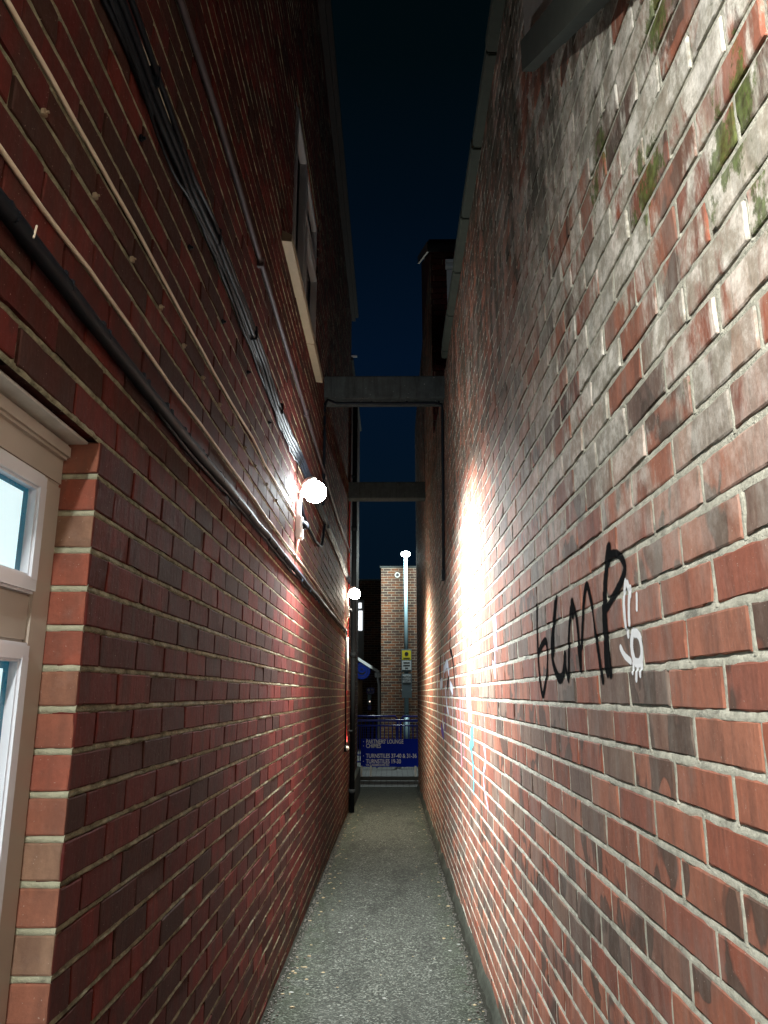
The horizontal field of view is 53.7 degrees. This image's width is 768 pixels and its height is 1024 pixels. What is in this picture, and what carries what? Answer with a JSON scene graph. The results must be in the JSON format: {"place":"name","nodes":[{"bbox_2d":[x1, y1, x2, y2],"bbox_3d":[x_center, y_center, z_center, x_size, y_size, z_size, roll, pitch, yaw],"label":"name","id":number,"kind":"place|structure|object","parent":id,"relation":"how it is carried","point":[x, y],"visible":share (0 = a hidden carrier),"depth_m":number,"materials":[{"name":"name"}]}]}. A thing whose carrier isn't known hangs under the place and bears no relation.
{"place":"outdoors","nodes":[
{"label":"outdoors","id":0,"kind":"place"},
{"bbox_2d":[259,787,492,1023],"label":"path","id":1,"kind":"structure","parent":0,"point":[432,999],"depth_m":4.57,"materials":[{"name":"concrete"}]},
{"bbox_2d":[289,831,459,1015],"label":"chewing gum spots","id":2,"kind":"object","parent":1,"relation":"on","point":[375,941],"visible":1,"depth_m":4.51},
{"bbox_2d":[263,798,489,1023],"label":"loose grit","id":3,"kind":"object","parent":1,"relation":"on","point":[270,1011],"visible":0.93,"depth_m":4.50,"materials":[{"name":"grey gravel"}]},
{"bbox_2d":[279,801,480,1023],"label":"loose grit","id":4,"kind":"object","parent":1,"relation":"on","point":[374,922],"visible":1,"depth_m":4.75,"materials":[{"name":"grey gravel"}]},
{"bbox_2d":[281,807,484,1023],"bbox_3d":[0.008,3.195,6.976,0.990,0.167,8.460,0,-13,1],"label":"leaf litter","id":5,"kind":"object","parent":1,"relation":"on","point":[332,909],"visible":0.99,"depth_m":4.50,"materials":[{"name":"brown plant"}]},
{"bbox_2d":[357,752,417,775],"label":"pavement beyond kerb","id":6,"kind":"structure","parent":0,"point":[394,771],"depth_m":15.59,"materials":[{"name":"grey concrete"}]},
{"bbox_2d":[357,715,398,767],"bbox_3d":[-0.438,5.042,16.689,1.520,1.090,0.500,0,-13,1],"label":"crowd barrier","id":7,"kind":"object","parent":6,"relation":"on","point":[380,724],"visible":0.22,"depth_m":16.77,"materials":[{"name":"blue metal"}]},
{"bbox_2d":[357,719,417,775],"bbox_3d":[0.254,4.637,14.949,2.340,1.055,0.500,0,-13,1],"label":"crowd barrier","id":8,"kind":"object","parent":6,"relation":"on","point":[359,761],"visible":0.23,"depth_m":15.03,"materials":[{"name":"blue metal"}]},
{"bbox_2d":[401,551,409,738],"bbox_3d":[0.592,3.672,20.142,0.257,5.365,0.274,0,-13,1],"label":"street lamp","id":9,"kind":"object","parent":6,"relation":"on","point":[405,554],"visible":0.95,"depth_m":20.32,"materials":[{"name":"grey metal"}]},
{"bbox_2d":[401,649,411,671],"bbox_3d":[0.596,3.924,20.027,0.280,0.590,0.031,0,-13,1],"label":"parking sign","id":10,"kind":"object","parent":9,"relation":"attached to","point":[406,660],"visible":1,"depth_m":20.02,"materials":[{"name":"yellow metal"}]},
{"bbox_2d":[401,673,411,697],"bbox_3d":[0.597,4.557,19.875,0.296,0.630,0.034,0,-13,1],"label":"utility box","id":11,"kind":"object","parent":9,"relation":"attached to","point":[406,689],"visible":1,"depth_m":19.87,"materials":[{"name":"white metal"}]},
{"bbox_2d":[400,716,417,738],"bbox_3d":[1.223,5.078,16.818,1.740,1.080,0.500,0,-13,1],"label":"crowd barrier","id":12,"kind":"object","parent":6,"relation":"on","point":[404,727],"visible":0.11,"depth_m":16.89,"materials":[{"name":"blue metal"}]},
{"bbox_2d":[358,566,417,745],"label":"brick house","id":13,"kind":"structure","parent":0,"point":[381,624],"depth_m":22.05,"materials":[{"name":"brick"}]},
{"bbox_2d":[358,600,363,658],"bbox_3d":[-0.854,3.830,24.754,0.400,1.920,0.060,0,-13,1],"label":"window","id":14,"kind":"structure","parent":13,"relation":"in","point":[361,602],"depth_m":24.73,"materials":[{"name":"white glass"}]},
{"bbox_2d":[358,663,369,678],"bbox_3d":[-0.714,5.113,24.402,0.530,0.530,0.034,0,-13,1],"label":"crest sign","id":15,"kind":"object","parent":13,"relation":"attached to","point":[363,671],"visible":0.65,"depth_m":24.38,"materials":[{"name":"blue metal"}]},
{"bbox_2d":[368,694,370,704],"bbox_3d":[-0.462,5.980,24.193,0.115,0.335,0.121,0,-13,1],"label":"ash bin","id":16,"kind":"object","parent":13,"relation":"attached to","point":[369,699],"visible":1,"depth_m":24.14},
{"bbox_2d":[366,688,373,693],"bbox_3d":[-0.436,5.733,24.299,0.255,0.205,0.040,0,-13,1],"label":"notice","id":17,"kind":"object","parent":13,"relation":"attached to","point":[369,690],"visible":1,"depth_m":24.28,"materials":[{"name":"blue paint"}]},
{"bbox_2d":[360,780,417,786],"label":"pavement","id":18,"kind":"structure","parent":0,"point":[388,783],"depth_m":13.95,"materials":[{"name":"grey concrete"}]},
{"bbox_2d":[331,0,490,578],"label":"sky","id":19,"kind":"structure","parent":0,"point":[409,72],"materials":[{"name":"blue"}]},
{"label":"ground","id":20,"kind":"structure","parent":0,"visible":0},
{"bbox_2d":[0,0,358,1023],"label":"brick building","id":21,"kind":"structure","parent":20,"relation":"on","point":[172,736],"depth_m":1.98,"materials":[{"name":"red brick"}]},
{"bbox_2d":[0,393,70,1023],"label":"window","id":22,"kind":"structure","parent":21,"relation":"in","point":[32,457],"depth_m":1.33,"materials":[{"name":"beige"}]},
{"bbox_2d":[40,108,49,117],"bbox_3d":[-0.567,-0.669,1.270,0.013,0.013,0.011,0,-13,1],"label":"cable clip","id":23,"kind":"object","parent":21,"relation":"attached to","point":[44,112],"visible":1,"depth_m":1.27,"materials":[{"name":"beige plastic"}]},
{"bbox_2d":[92,192,99,199],"bbox_3d":[-0.565,-0.620,1.488,0.013,0.013,0.011,0,0,1],"label":"cable clip","id":24,"kind":"object","parent":21,"relation":"attached to","point":[95,195],"visible":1,"depth_m":1.48,"materials":[{"name":"beige plastic"}]},
{"bbox_2d":[130,256,135,262],"bbox_3d":[-0.563,-0.566,1.701,0.013,0.013,0.011,0,-6,1],"label":"cable clip","id":25,"kind":"object","parent":21,"relation":"attached to","point":[132,259],"visible":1,"depth_m":1.70,"materials":[{"name":"beige plastic"}]},
{"bbox_2d":[139,134,146,141],"bbox_3d":[-0.562,-0.870,1.763,0.016,0.016,0.014,0,-13,1],"label":"cable clip","id":26,"kind":"object","parent":21,"relation":"attached to","point":[142,138],"visible":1,"depth_m":1.76,"materials":[{"name":"black plastic"}]},
{"bbox_2d":[4,0,294,516],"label":"cable","id":27,"kind":"object","parent":21,"relation":"attached to","point":[22,28],"visible":1,"depth_m":1.57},
{"bbox_2d":[0,143,344,626],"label":"cable","id":28,"kind":"object","parent":21,"relation":"attached to","point":[34,197],"visible":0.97,"depth_m":1.57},
{"bbox_2d":[0,187,347,634],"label":"cable","id":29,"kind":"object","parent":21,"relation":"attached to","point":[20,228],"visible":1,"depth_m":1.59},
{"bbox_2d":[141,41,283,410],"bbox_3d":[-0.526,-0.175,5.601,0.008,0.054,9.600,0,-13,1],"label":"cable","id":30,"kind":"object","parent":21,"relation":"attached to","point":[158,89],"visible":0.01,"depth_m":1.90,"materials":[{"name":"black rubber"}]},
{"bbox_2d":[101,0,350,583],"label":"cable bundle","id":31,"kind":"object","parent":21,"relation":"attached to","point":[148,78],"visible":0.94,"depth_m":2.11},
{"bbox_2d":[176,0,350,553],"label":"conduit pipe","id":32,"kind":"object","parent":21,"relation":"attached to","point":[182,6],"visible":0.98,"depth_m":2.88,"materials":[{"name":"grey metal"}]},
{"bbox_2d":[292,101,316,340],"bbox_3d":[-0.575,-1.877,5.315,0.078,1.250,1.450,0,-13,1],"label":"window","id":33,"kind":"structure","parent":21,"relation":"in","point":[304,232],"depth_m":5.23,"materials":[{"name":"white glass"}]},
{"bbox_2d":[294,476,325,564],"bbox_3d":[-0.449,0.056,4.637,0.184,0.566,0.143,0,-13,1],"label":"wall lamp","id":34,"kind":"object","parent":21,"relation":"attached to","point":[313,489],"visible":0.99,"depth_m":4.63,"materials":[{"name":"white metal"}]},
{"bbox_2d":[344,629,348,751],"bbox_3d":[-0.471,2.212,9.432,0.068,1.482,0.137,-6,-15,24],"label":"service conduit","id":35,"kind":"object","parent":21,"relation":"attached to","point":[346,748],"visible":0.95,"depth_m":9.42,"materials":[{"name":"white metal"}]},
{"bbox_2d":[346,520,349,739],"bbox_3d":[-0.477,1.277,10.024,0.026,3.373,0.486,1,-13,-2],"label":"cable","id":36,"kind":"object","parent":21,"relation":"attached to","point":[348,599],"visible":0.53,"depth_m":10.44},
{"bbox_2d":[345,586,359,624],"bbox_3d":[-0.398,1.230,9.682,0.184,0.566,0.143,0,-13,1],"label":"wall lamp","id":37,"kind":"object","parent":21,"relation":"attached to","point":[353,592],"visible":0.99,"depth_m":9.67,"materials":[{"name":"white metal"}]},
{"bbox_2d":[324,376,444,406],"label":"concrete beam","id":38,"kind":"structure","parent":21,"relation":"attached to","point":[384,388],"depth_m":6.64,"materials":[{"name":"grey concrete"}]},
{"bbox_2d":[322,399,444,580],"bbox_3d":[0.034,-0.222,6.529,1.134,1.558,0.309,4,-14,-17],"label":"cable","id":39,"kind":"object","parent":38,"relation":"attached to","point":[442,460],"visible":0.94,"depth_m":6.66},
{"bbox_2d":[348,482,425,501],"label":"concrete beam","id":40,"kind":"structure","parent":21,"relation":"attached to","point":[381,491],"depth_m":10.36,"materials":[{"name":"grey concrete"}]},
{"bbox_2d":[346,355,361,815],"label":"brick building","id":41,"kind":"structure","parent":20,"relation":"on","point":[353,780],"depth_m":10.87,"materials":[{"name":"brick"}]},
{"bbox_2d":[360,776,417,779],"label":"kerb","id":42,"kind":"structure","parent":20,"relation":"on","point":[389,778],"depth_m":14.52,"materials":[{"name":"concrete"}]},
{"bbox_2d":[361,739,417,776],"bbox_3d":[0.225,4.743,14.636,1.352,0.697,0.030,0,-13,1],"label":"direction sign","id":43,"kind":"object","parent":42,"relation":"on","point":[389,752],"visible":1,"depth_m":14.65,"materials":[{"name":"blue paint"}]},
{"bbox_2d":[415,239,455,840],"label":"brick building","id":44,"kind":"structure","parent":20,"relation":"on","point":[437,255],"depth_m":9.43,"materials":[{"name":"brick"}]},
{"bbox_2d":[417,0,767,1023],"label":"brick wall","id":45,"kind":"structure","parent":20,"relation":"on","point":[603,856],"depth_m":1.62,"materials":[{"name":"brick"}]},
{"bbox_2d":[439,665,445,739],"bbox_3d":[0.539,1.747,6.986,0.004,0.730,0.800,0,-13,1],"label":"graffiti tag","id":46,"kind":"object","parent":45,"relation":"attached to","point":[442,731],"visible":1,"depth_m":6.98,"materials":[{"name":"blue paint"}]},
{"bbox_2d":[437,654,452,727],"bbox_3d":[0.537,1.622,6.800,0.004,0.730,2.110,0,-13,1],"label":"graffiti tag","id":47,"kind":"object","parent":45,"relation":"attached to","point":[445,667],"visible":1,"depth_m":6.58,"materials":[{"name":"grey paint"}]},
{"bbox_2d":[440,638,454,689],"bbox_3d":[0.532,1.297,6.492,0.004,0.500,1.830,0,-13,1],"label":"graffiti tag","id":48,"kind":"object","parent":45,"relation":"attached to","point":[453,666],"visible":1,"depth_m":6.01,"materials":[{"name":"black paint"}]},
{"bbox_2d":[457,696,464,766],"bbox_3d":[0.521,1.504,5.149,0.005,0.520,0.550,0,-13,1],"label":"graffiti tag","id":49,"kind":"object","parent":45,"relation":"attached to","point":[461,732],"visible":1,"depth_m":5.09,"materials":[{"name":"white paint"}]},
{"bbox_2d":[466,660,470,713],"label":"graffiti tag","id":50,"kind":"object","parent":45,"relation":"attached to","point":[469,704],"visible":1,"depth_m":4.56,"materials":[{"name":"grey paint"}]},
{"bbox_2d":[469,725,473,792],"bbox_3d":[0.513,1.442,4.430,0.004,0.420,0.294,0,-13,1],"label":"graffiti tag","id":51,"kind":"object","parent":45,"relation":"attached to","point":[471,740],"visible":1,"depth_m":4.44,"materials":[{"name":"teal paint"}]},
{"bbox_2d":[483,613,496,811],"bbox_3d":[0.505,0.972,3.624,0.004,0.936,0.708,0,-13,1],"label":"graffiti tag","id":52,"kind":"object","parent":45,"relation":"attached to","point":[495,646],"visible":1,"depth_m":3.45,"materials":[{"name":"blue paint"}]},
{"bbox_2d":[536,542,625,697],"bbox_3d":[0.488,0.316,1.968,0.005,0.348,0.999,0,-13,1],"label":"graffiti tag","id":53,"kind":"object","parent":45,"relation":"attached to","point":[611,554],"visible":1,"depth_m":1.79,"materials":[{"name":"black paint"}]},
{"bbox_2d":[620,578,642,682],"bbox_3d":[0.482,0.232,1.492,0.004,0.212,0.158,0,-13,1],"label":"graffiti tag","id":54,"kind":"object","parent":45,"relation":"attached to","point":[637,663],"visible":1,"depth_m":1.48,"materials":[{"name":"white paint"}]}
]}

